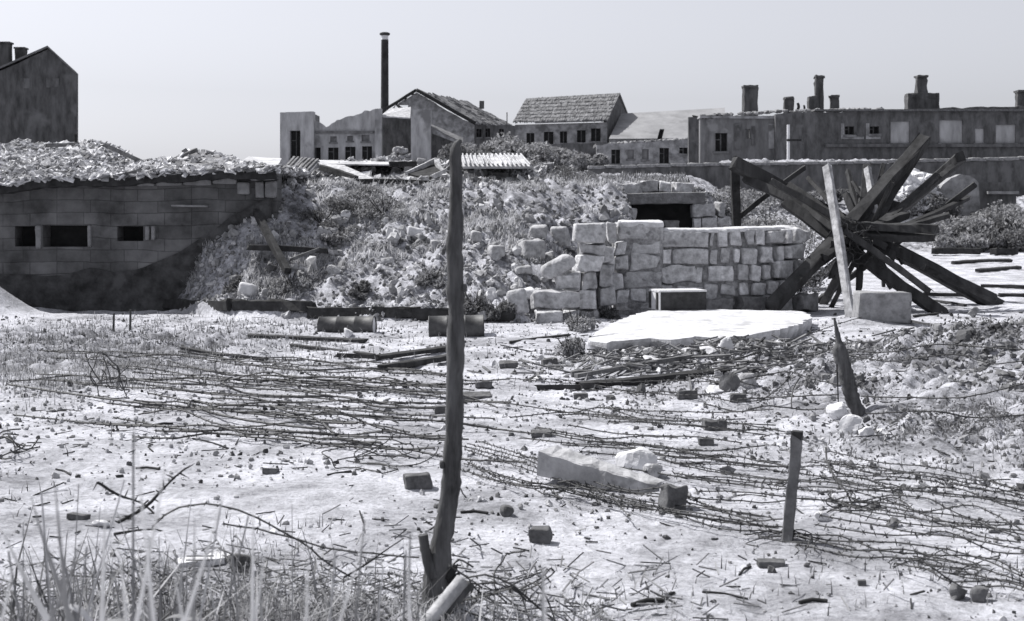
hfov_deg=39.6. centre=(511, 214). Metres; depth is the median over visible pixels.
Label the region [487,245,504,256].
loose stone
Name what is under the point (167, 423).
stick
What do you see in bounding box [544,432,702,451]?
barbed wire
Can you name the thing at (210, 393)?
barbed wire
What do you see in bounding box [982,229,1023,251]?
shrub
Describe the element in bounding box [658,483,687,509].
broken block
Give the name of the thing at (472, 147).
shrub
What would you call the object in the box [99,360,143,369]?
barbed wire
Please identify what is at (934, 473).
barbed wire
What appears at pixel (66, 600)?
reed blade
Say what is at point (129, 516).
thorny branch
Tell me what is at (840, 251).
leaning post
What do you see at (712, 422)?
brick
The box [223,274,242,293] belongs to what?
weed
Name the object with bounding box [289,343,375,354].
plank
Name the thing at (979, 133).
plastered window
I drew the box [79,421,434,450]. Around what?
barbed wire
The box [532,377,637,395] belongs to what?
barbed wire
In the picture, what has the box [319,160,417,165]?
roof panel
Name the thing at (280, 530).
barbed wire
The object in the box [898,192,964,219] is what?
shrub
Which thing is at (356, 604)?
dry reed
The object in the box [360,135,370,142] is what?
blocked window
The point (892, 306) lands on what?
concrete block
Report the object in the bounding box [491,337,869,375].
broken stones
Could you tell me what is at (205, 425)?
barbed wire
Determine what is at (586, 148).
wall
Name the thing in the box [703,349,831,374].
barbed wire
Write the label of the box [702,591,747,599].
stick
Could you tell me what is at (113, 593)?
dry reed
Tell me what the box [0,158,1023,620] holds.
ground
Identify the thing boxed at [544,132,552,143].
window
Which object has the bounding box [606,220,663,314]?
stone pier
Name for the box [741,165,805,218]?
timber brace
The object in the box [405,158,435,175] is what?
beam
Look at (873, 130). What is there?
window
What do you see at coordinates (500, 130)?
window
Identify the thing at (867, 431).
loose stone
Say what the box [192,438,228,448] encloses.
stick
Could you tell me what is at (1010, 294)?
plank
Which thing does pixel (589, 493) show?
barbed wire
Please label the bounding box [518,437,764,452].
barbed wire
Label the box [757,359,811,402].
barbed wire
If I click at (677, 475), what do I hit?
barbed wire
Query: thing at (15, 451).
wire tangle
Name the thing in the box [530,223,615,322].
stepped stone wall
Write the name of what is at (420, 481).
brick
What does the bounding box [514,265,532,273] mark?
loose stone
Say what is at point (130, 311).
iron stake
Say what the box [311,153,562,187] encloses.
roof rubble
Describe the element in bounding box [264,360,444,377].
barbed wire
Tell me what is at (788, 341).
barbed wire
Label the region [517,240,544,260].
loose stone
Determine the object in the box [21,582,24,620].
dry reed
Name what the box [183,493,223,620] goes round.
reed blade
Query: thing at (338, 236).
weed
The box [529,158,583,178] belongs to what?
weed
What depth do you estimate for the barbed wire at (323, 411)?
10.86 m
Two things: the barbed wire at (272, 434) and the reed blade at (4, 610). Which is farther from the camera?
the barbed wire at (272, 434)
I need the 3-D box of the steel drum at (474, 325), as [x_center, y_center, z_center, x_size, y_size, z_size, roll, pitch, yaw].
[-0.736,1.492,18.805,0.737,0.356,0.342,0,0,-3]
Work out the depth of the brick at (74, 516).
7.50 m
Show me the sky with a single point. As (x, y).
(157, 78)
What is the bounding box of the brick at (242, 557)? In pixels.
[231,553,251,573]
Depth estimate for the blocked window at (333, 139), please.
140.99 m
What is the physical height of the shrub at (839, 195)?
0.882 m
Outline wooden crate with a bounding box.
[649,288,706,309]
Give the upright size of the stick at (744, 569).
0.025 m
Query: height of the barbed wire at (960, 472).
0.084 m
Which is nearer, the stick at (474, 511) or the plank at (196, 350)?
the stick at (474, 511)
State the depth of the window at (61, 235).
24.90 m
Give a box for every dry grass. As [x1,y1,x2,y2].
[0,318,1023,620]
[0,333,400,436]
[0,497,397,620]
[1,300,526,414]
[1,520,737,620]
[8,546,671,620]
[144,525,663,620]
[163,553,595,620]
[181,174,716,309]
[315,156,691,188]
[355,319,995,389]
[391,578,701,620]
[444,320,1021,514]
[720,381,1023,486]
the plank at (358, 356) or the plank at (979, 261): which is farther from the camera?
the plank at (979, 261)
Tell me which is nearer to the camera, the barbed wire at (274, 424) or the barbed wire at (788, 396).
the barbed wire at (274, 424)
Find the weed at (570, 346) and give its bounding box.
[556,333,585,356]
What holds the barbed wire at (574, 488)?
on the ground at (292, 496)
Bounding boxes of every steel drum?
[317,316,376,332]
[428,315,483,336]
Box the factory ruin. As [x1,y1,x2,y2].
[280,107,462,168]
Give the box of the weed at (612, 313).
[597,306,620,318]
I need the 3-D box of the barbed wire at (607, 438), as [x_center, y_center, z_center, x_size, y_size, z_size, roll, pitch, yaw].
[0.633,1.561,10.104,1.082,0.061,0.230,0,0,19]
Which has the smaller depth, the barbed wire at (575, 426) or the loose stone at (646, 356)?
the barbed wire at (575, 426)
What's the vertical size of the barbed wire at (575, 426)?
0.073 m
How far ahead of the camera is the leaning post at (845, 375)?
10.95 m
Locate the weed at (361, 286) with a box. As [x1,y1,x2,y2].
[347,279,372,300]
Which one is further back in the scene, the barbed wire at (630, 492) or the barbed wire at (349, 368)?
the barbed wire at (349, 368)
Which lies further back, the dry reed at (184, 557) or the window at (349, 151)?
the window at (349, 151)
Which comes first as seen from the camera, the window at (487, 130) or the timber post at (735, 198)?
the timber post at (735, 198)
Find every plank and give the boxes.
[180,346,266,360]
[247,333,368,342]
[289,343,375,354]
[334,353,379,359]
[375,345,445,359]
[377,354,446,370]
[509,334,570,342]
[534,384,595,389]
[574,354,693,377]
[575,367,729,389]
[645,364,699,373]
[911,320,993,328]
[913,312,938,316]
[923,292,962,296]
[931,247,980,254]
[935,300,966,305]
[951,259,1012,264]
[975,265,1021,271]
[981,284,1023,288]
[990,248,1018,255]
[998,293,1023,296]
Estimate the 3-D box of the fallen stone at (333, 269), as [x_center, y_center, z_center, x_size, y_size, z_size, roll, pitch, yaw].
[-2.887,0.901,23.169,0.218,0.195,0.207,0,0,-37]
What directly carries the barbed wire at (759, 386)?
on the ground at (292, 496)
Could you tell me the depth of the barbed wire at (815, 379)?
12.62 m
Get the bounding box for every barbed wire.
[7,383,331,429]
[9,378,396,412]
[13,413,444,438]
[35,373,508,403]
[37,348,509,381]
[38,375,511,404]
[44,349,475,385]
[52,356,445,387]
[57,377,445,406]
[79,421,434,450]
[98,364,412,387]
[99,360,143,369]
[106,402,421,420]
[112,416,468,440]
[116,370,464,396]
[132,371,445,385]
[133,353,409,367]
[133,398,409,432]
[134,432,526,462]
[135,400,444,436]
[136,379,206,385]
[138,407,334,435]
[139,404,534,434]
[147,356,442,392]
[147,391,423,406]
[152,501,356,579]
[154,428,389,447]
[178,351,445,374]
[187,399,356,424]
[194,401,338,410]
[207,359,317,366]
[211,397,317,401]
[219,421,335,428]
[221,377,434,409]
[222,520,418,558]
[249,379,355,393]
[256,384,443,393]
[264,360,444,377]
[269,404,381,443]
[272,374,406,384]
[273,382,497,407]
[283,364,445,375]
[284,375,474,390]
[301,404,493,419]
[344,414,495,428]
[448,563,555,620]
[461,468,771,532]
[462,445,757,516]
[463,586,526,601]
[464,447,770,518]
[464,462,782,524]
[467,443,778,528]
[467,460,782,528]
[472,473,631,519]
[475,467,646,512]
[478,440,774,527]
[504,401,633,416]
[508,411,745,423]
[510,377,718,384]
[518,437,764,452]
[521,455,737,486]
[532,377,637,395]
[533,427,677,440]
[536,426,718,457]
[544,407,765,435]
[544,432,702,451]
[556,412,663,425]
[562,443,787,469]
[565,405,784,431]
[567,424,741,442]
[570,389,721,397]
[579,449,710,465]
[587,441,735,458]
[593,481,745,519]
[600,406,773,414]
[607,419,778,431]
[607,483,757,520]
[611,406,775,426]
[620,364,742,381]
[627,390,774,402]
[648,374,765,388]
[654,453,807,470]
[665,459,903,494]
[670,461,906,497]
[672,471,908,506]
[676,462,854,482]
[678,453,853,468]
[684,475,1023,504]
[687,496,1020,542]
[688,474,1023,506]
[696,488,1023,540]
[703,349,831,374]
[704,403,847,410]
[712,317,860,364]
[724,330,832,364]
[738,394,836,399]
[741,371,840,385]
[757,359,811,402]
[766,528,1023,575]
[793,530,1023,577]
[797,533,1023,582]
[798,542,1023,588]
[811,458,1023,495]
[815,523,1023,557]
[818,512,1023,549]
[821,458,1023,491]
[823,459,1023,492]
[824,466,1023,500]
[824,477,1023,511]
[828,470,1023,502]
[829,451,1023,491]
[829,508,1023,536]
[835,499,1021,529]
[848,342,1023,352]
[849,354,1023,364]
[850,499,1023,530]
[859,495,1023,532]
[862,383,1023,399]
[862,492,1023,524]
[864,409,1023,419]
[892,555,1023,590]
[893,561,1023,584]
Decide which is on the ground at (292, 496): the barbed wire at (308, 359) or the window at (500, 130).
the barbed wire at (308, 359)
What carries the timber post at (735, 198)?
on the ground at (292, 496)
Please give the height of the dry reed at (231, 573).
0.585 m
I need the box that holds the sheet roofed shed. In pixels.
[609,108,724,142]
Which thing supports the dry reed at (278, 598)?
on the ground at (292, 496)
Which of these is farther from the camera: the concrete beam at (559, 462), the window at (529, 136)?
the window at (529, 136)
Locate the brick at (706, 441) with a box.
[698,438,713,445]
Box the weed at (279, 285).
[267,267,313,295]
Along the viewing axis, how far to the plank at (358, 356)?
15.86 m
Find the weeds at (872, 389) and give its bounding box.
[335,315,1023,619]
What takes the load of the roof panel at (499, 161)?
on the roof rubble at (394, 172)
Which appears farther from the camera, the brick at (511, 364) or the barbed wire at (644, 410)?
the brick at (511, 364)
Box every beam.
[162,298,232,310]
[232,299,316,311]
[246,245,328,253]
[252,208,290,273]
[288,247,319,261]
[307,306,422,317]
[318,165,358,178]
[340,178,445,184]
[389,161,416,166]
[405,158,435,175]
[412,308,515,321]
[430,168,445,178]
[434,159,449,176]
[537,445,663,491]
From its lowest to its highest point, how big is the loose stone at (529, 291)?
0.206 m
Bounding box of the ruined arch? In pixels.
[936,174,1018,219]
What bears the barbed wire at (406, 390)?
on the ground at (292, 496)
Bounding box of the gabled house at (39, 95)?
[0,41,77,142]
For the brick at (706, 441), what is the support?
on the ground at (292, 496)
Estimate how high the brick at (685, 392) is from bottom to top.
0.095 m
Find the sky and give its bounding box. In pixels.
[0,0,1023,159]
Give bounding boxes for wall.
[529,142,616,169]
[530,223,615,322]
[588,156,1023,196]
[662,225,818,311]
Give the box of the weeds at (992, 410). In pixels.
[578,377,1023,486]
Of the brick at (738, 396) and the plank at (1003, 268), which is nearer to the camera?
the brick at (738, 396)
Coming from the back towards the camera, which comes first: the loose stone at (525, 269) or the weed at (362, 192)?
the weed at (362, 192)
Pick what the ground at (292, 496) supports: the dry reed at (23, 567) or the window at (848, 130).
the dry reed at (23, 567)
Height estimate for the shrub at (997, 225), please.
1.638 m
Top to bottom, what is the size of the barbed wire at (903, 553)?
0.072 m
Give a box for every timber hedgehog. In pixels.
[728,132,1003,310]
[769,178,976,307]
[781,151,997,313]
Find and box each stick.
[55,468,70,475]
[136,466,157,469]
[156,422,172,424]
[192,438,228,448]
[327,471,351,475]
[460,510,487,513]
[630,598,662,606]
[663,591,675,600]
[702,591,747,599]
[737,494,766,496]
[738,565,751,575]
[798,597,827,603]
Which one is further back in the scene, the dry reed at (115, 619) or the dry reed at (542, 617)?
the dry reed at (115, 619)
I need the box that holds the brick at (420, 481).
[403,472,432,489]
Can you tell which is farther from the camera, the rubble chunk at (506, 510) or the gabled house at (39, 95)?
the gabled house at (39, 95)
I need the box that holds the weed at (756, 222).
[718,217,787,225]
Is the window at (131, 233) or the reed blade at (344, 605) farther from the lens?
the window at (131, 233)
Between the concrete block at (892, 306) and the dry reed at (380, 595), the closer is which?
the dry reed at (380, 595)
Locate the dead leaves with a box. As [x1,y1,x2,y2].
[0,522,878,620]
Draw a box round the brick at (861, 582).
[857,579,866,585]
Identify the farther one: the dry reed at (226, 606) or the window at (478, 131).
the window at (478, 131)
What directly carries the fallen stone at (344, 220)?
on the ground at (292, 496)
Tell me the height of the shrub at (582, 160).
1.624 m
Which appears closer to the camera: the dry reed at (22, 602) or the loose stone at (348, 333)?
the dry reed at (22, 602)
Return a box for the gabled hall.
[383,88,514,150]
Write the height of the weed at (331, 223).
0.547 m
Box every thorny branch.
[93,481,154,513]
[113,528,152,540]
[114,464,193,523]
[343,538,403,583]
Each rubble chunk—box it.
[500,504,513,516]
[719,373,739,392]
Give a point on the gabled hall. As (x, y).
(478, 128)
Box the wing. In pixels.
[593,137,687,167]
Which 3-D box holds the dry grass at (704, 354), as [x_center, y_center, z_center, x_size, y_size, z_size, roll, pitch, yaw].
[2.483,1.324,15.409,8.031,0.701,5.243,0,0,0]
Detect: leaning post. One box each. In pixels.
[822,162,877,316]
[832,318,865,416]
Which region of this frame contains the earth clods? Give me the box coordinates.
[376,318,1023,532]
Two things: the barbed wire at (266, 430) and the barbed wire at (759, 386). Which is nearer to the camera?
the barbed wire at (266, 430)
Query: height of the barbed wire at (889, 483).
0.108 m
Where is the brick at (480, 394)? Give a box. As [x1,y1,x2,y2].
[463,391,491,399]
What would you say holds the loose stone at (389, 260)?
on the ground at (292, 496)
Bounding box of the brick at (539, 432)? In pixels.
[531,428,551,437]
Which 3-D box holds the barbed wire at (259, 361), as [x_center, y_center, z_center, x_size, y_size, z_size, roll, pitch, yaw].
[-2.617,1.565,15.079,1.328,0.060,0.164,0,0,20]
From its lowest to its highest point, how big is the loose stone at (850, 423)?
0.165 m
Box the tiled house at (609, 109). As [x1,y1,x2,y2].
[513,93,627,143]
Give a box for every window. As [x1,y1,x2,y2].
[23,226,35,245]
[51,225,87,245]
[124,226,142,240]
[289,131,299,159]
[315,148,320,159]
[328,148,337,159]
[329,136,337,143]
[345,147,354,159]
[346,136,353,141]
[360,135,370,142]
[362,146,371,160]
[475,129,482,138]
[484,129,490,138]
[499,129,503,138]
[526,133,533,143]
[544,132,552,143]
[560,131,566,142]
[577,130,585,142]
[591,129,599,140]
[610,150,621,164]
[626,150,634,160]
[641,149,649,161]
[658,148,669,163]
[678,148,687,155]
[713,133,729,153]
[843,127,856,136]
[869,127,881,135]
[889,122,910,143]
[938,120,964,143]
[973,129,986,143]
[994,125,1017,143]
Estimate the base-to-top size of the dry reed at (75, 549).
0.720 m
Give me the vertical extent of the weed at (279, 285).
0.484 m
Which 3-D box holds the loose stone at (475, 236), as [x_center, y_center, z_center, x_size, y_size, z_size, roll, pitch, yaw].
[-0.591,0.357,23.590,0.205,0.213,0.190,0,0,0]
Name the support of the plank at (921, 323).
on the ground at (292, 496)
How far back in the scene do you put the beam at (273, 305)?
22.09 m
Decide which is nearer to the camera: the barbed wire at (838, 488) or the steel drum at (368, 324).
the barbed wire at (838, 488)
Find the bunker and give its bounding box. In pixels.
[0,138,313,311]
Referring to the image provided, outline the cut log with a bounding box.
[420,575,473,620]
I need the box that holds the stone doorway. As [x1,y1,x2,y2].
[616,180,730,227]
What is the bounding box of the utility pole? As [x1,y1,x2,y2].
[787,125,801,159]
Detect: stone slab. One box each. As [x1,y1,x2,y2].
[178,553,224,566]
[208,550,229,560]
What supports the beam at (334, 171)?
on the roof panel at (350, 170)
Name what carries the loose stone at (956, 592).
on the ground at (292, 496)
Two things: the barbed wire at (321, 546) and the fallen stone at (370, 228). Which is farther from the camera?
the fallen stone at (370, 228)
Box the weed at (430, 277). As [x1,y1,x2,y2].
[411,266,446,288]
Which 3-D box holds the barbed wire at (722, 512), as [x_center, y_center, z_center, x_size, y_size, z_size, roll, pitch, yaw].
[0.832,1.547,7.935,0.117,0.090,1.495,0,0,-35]
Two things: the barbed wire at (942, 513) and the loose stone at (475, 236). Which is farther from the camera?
the loose stone at (475, 236)
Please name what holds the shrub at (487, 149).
on the ground at (292, 496)
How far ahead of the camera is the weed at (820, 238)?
26.92 m
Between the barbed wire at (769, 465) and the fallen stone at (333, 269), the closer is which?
the barbed wire at (769, 465)
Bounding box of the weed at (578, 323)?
[564,308,600,332]
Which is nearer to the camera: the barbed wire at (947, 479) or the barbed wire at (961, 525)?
the barbed wire at (961, 525)
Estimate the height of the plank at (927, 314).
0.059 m
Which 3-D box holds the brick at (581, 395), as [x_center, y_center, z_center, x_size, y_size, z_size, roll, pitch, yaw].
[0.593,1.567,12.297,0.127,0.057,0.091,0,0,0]
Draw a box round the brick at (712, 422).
[700,418,726,430]
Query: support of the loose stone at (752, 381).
on the ground at (292, 496)
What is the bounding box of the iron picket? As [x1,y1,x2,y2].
[791,374,801,407]
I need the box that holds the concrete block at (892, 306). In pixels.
[852,291,911,323]
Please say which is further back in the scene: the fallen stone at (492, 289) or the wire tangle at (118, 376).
the fallen stone at (492, 289)
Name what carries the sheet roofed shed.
on the ground at (292, 496)
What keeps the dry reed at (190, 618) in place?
on the ground at (292, 496)
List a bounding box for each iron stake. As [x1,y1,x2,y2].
[112,313,114,331]
[129,309,131,330]
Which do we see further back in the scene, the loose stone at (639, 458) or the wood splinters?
the wood splinters
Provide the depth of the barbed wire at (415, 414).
11.13 m
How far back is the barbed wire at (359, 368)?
14.08 m
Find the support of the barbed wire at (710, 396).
on the ground at (292, 496)
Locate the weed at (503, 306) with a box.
[485,299,516,321]
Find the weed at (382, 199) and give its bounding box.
[353,194,411,222]
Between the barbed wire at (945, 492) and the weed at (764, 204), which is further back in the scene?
the weed at (764, 204)
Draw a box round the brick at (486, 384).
[475,381,491,388]
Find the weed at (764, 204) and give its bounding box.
[741,190,809,245]
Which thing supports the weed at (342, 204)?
on the ground at (292, 496)
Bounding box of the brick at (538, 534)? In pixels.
[528,525,552,543]
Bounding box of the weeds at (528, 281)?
[265,174,575,304]
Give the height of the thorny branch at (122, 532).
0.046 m
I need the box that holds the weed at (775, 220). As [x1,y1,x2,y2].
[747,214,826,292]
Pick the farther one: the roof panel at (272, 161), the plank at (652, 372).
the roof panel at (272, 161)
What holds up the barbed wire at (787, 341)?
on the ground at (292, 496)
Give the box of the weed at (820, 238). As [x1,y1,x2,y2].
[778,221,834,295]
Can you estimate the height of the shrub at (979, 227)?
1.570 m
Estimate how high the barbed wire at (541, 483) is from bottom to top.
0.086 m
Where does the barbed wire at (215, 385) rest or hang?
on the ground at (292, 496)
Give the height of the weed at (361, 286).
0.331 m
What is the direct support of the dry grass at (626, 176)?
on the ground at (292, 496)
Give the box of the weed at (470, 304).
[463,289,491,314]
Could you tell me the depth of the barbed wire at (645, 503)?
7.67 m
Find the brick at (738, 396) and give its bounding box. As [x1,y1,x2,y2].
[729,393,746,402]
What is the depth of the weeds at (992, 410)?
9.95 m
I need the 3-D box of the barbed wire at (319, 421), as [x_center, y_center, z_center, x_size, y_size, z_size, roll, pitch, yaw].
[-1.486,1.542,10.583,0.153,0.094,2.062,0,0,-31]
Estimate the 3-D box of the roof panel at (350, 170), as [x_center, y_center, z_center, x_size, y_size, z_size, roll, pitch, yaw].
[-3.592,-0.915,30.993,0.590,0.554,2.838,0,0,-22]
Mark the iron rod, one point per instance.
(842, 486)
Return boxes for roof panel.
[244,157,281,164]
[286,156,319,172]
[318,162,371,178]
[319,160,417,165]
[408,164,443,178]
[461,153,532,168]
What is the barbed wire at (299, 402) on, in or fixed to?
on the ground at (292, 496)
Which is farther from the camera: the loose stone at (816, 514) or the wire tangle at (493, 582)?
the loose stone at (816, 514)
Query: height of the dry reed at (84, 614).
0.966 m
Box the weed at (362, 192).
[336,183,386,199]
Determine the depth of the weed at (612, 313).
21.99 m
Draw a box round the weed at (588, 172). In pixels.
[558,166,602,177]
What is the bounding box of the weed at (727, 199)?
[710,186,773,225]
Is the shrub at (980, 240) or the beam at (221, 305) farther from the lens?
the shrub at (980, 240)
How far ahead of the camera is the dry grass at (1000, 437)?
9.74 m
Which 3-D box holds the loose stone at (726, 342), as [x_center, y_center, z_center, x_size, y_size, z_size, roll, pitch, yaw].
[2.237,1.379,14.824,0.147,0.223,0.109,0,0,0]
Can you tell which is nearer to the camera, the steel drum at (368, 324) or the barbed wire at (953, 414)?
the barbed wire at (953, 414)
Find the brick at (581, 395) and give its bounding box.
[573,393,587,399]
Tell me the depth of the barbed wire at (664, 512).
7.49 m
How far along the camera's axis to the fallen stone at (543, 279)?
22.60 m
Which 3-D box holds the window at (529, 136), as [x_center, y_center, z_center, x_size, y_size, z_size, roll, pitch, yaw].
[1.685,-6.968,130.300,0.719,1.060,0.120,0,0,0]
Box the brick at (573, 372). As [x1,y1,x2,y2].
[571,369,591,376]
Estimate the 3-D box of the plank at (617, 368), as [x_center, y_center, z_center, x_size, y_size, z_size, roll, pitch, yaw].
[1.245,1.512,14.253,1.514,0.158,0.082,0,0,-33]
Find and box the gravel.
[0,316,1023,620]
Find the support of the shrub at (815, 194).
on the ground at (292, 496)
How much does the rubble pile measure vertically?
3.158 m
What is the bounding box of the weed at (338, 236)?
[316,223,361,244]
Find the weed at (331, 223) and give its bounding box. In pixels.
[296,206,347,231]
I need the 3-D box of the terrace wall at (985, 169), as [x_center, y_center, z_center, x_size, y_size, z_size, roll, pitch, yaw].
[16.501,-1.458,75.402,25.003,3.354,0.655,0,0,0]
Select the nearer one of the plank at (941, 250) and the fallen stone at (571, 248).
the fallen stone at (571, 248)
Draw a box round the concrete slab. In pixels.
[588,309,811,353]
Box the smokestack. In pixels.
[380,32,389,117]
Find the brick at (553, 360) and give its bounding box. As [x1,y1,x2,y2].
[541,357,557,364]
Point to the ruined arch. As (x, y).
(982, 194)
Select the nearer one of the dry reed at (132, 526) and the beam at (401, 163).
the dry reed at (132, 526)
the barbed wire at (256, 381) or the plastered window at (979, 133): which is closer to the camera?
the barbed wire at (256, 381)
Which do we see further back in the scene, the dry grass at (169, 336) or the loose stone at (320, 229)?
the loose stone at (320, 229)
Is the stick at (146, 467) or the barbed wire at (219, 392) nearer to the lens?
the stick at (146, 467)
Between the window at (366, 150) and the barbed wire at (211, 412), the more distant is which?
the window at (366, 150)
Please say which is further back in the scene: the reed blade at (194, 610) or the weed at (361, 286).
the weed at (361, 286)
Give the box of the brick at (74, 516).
[66,512,90,519]
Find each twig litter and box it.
[0,306,1023,608]
[0,498,893,620]
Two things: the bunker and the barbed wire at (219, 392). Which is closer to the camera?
the barbed wire at (219, 392)
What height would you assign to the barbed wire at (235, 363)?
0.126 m
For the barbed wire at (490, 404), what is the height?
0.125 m
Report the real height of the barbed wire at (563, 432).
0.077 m
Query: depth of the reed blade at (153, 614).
2.00 m
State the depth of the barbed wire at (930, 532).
6.77 m
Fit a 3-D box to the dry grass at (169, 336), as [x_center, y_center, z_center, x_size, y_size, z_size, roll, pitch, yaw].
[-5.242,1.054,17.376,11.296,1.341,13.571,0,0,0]
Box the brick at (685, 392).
[677,390,697,399]
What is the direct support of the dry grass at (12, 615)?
on the ground at (292, 496)
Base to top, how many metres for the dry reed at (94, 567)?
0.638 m
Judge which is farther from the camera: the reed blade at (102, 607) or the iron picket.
the iron picket
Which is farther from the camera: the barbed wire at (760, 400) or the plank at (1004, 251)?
the plank at (1004, 251)
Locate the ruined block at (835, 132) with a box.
[688,74,1023,162]
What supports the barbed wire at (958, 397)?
on the ground at (292, 496)
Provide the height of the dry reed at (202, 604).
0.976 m
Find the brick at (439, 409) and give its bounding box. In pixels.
[434,405,444,413]
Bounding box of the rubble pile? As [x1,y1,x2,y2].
[894,168,942,222]
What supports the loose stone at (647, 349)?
on the ground at (292, 496)
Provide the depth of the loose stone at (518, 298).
20.95 m
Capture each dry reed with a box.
[7,550,20,620]
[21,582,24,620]
[23,522,23,620]
[41,492,92,620]
[57,536,77,619]
[65,567,75,620]
[72,484,78,617]
[77,546,129,620]
[85,480,124,620]
[91,507,100,619]
[112,568,114,618]
[132,432,133,620]
[159,538,204,620]
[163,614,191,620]
[179,499,191,619]
[182,575,184,614]
[198,502,221,620]
[222,515,248,620]
[230,528,233,620]
[274,575,281,620]
[292,529,292,607]
[329,550,335,620]
[354,519,364,620]
[377,567,383,620]
[402,550,406,620]
[409,534,410,585]
[541,569,543,620]
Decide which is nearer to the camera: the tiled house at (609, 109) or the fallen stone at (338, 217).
the fallen stone at (338, 217)
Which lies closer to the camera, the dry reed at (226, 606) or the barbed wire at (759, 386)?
the dry reed at (226, 606)
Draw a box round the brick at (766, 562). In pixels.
[756,558,784,567]
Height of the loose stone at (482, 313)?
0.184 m
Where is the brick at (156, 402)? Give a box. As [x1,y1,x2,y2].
[143,401,162,406]
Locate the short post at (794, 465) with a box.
[782,430,802,542]
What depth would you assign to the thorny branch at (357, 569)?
5.20 m
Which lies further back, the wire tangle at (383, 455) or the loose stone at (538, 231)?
the loose stone at (538, 231)
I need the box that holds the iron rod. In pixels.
[825,447,850,500]
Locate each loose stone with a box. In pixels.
[91,520,109,526]
[238,282,257,295]
[316,226,337,235]
[344,328,352,336]
[381,257,393,264]
[407,226,421,236]
[430,240,442,249]
[470,230,481,242]
[476,311,486,320]
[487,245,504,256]
[506,288,528,313]
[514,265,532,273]
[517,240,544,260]
[524,287,534,298]
[529,224,547,239]
[550,226,570,246]
[615,447,656,469]
[642,463,662,477]
[643,347,651,351]
[643,355,659,359]
[698,346,718,354]
[706,385,723,392]
[720,337,733,353]
[738,373,756,388]
[814,511,831,520]
[826,402,847,420]
[839,414,861,434]
[858,426,873,436]
[877,428,889,437]
[949,583,967,600]
[968,307,978,317]
[970,585,988,602]
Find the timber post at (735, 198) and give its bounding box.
[730,170,740,226]
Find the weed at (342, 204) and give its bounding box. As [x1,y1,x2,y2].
[323,195,381,216]
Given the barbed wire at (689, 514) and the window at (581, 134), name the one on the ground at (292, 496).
the barbed wire at (689, 514)
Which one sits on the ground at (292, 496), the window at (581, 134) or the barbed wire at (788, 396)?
the barbed wire at (788, 396)
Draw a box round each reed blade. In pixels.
[0,567,12,620]
[4,534,49,620]
[31,497,73,620]
[45,559,54,620]
[49,538,82,620]
[54,480,70,620]
[99,503,105,620]
[120,551,127,620]
[134,426,155,620]
[134,464,165,620]
[148,535,151,620]
[174,572,183,620]
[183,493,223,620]
[192,517,195,620]
[250,509,254,620]
[253,553,264,620]
[305,542,308,620]
[339,515,368,620]
[408,550,411,620]
[543,563,546,620]
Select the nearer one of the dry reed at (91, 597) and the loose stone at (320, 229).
the dry reed at (91, 597)
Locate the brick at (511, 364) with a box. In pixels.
[499,360,517,368]
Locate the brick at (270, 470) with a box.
[262,468,278,473]
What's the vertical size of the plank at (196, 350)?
0.095 m
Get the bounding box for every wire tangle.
[0,428,39,459]
[87,351,129,401]
[312,433,438,473]
[453,548,555,619]
[536,480,581,500]
[744,529,855,554]
[818,490,886,512]
[888,549,1000,579]
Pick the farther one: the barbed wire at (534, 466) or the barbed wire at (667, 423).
the barbed wire at (667, 423)
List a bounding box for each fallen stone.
[327,264,341,273]
[332,214,341,224]
[340,210,350,217]
[341,217,348,222]
[368,225,373,232]
[389,279,398,285]
[486,279,493,285]
[486,287,495,291]
[486,290,496,301]
[490,253,501,260]
[541,277,548,282]
[544,217,549,223]
[566,246,574,249]
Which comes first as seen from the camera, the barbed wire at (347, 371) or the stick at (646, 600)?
the stick at (646, 600)
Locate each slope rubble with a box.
[182,176,724,321]
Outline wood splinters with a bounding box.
[467,323,970,389]
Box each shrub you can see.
[435,142,486,161]
[462,140,510,152]
[477,140,530,154]
[489,131,549,154]
[516,141,570,169]
[544,147,585,171]
[569,152,610,171]
[740,188,782,204]
[807,190,827,203]
[824,186,860,202]
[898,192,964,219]
[925,216,997,247]
[932,232,990,251]
[943,208,1023,237]
[958,215,1023,247]
[968,200,1023,228]
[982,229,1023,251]
[999,211,1023,233]
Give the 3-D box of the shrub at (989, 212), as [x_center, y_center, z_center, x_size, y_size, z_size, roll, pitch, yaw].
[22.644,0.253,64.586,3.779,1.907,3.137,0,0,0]
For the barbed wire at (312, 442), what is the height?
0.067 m
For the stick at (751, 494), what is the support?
on the ground at (292, 496)
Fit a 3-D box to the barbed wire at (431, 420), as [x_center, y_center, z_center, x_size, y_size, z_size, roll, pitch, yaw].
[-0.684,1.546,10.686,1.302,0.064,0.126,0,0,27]
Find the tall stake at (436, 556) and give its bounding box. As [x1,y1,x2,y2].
[418,139,466,611]
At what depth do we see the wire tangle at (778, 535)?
6.91 m
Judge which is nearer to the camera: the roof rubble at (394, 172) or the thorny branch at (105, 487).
the thorny branch at (105, 487)

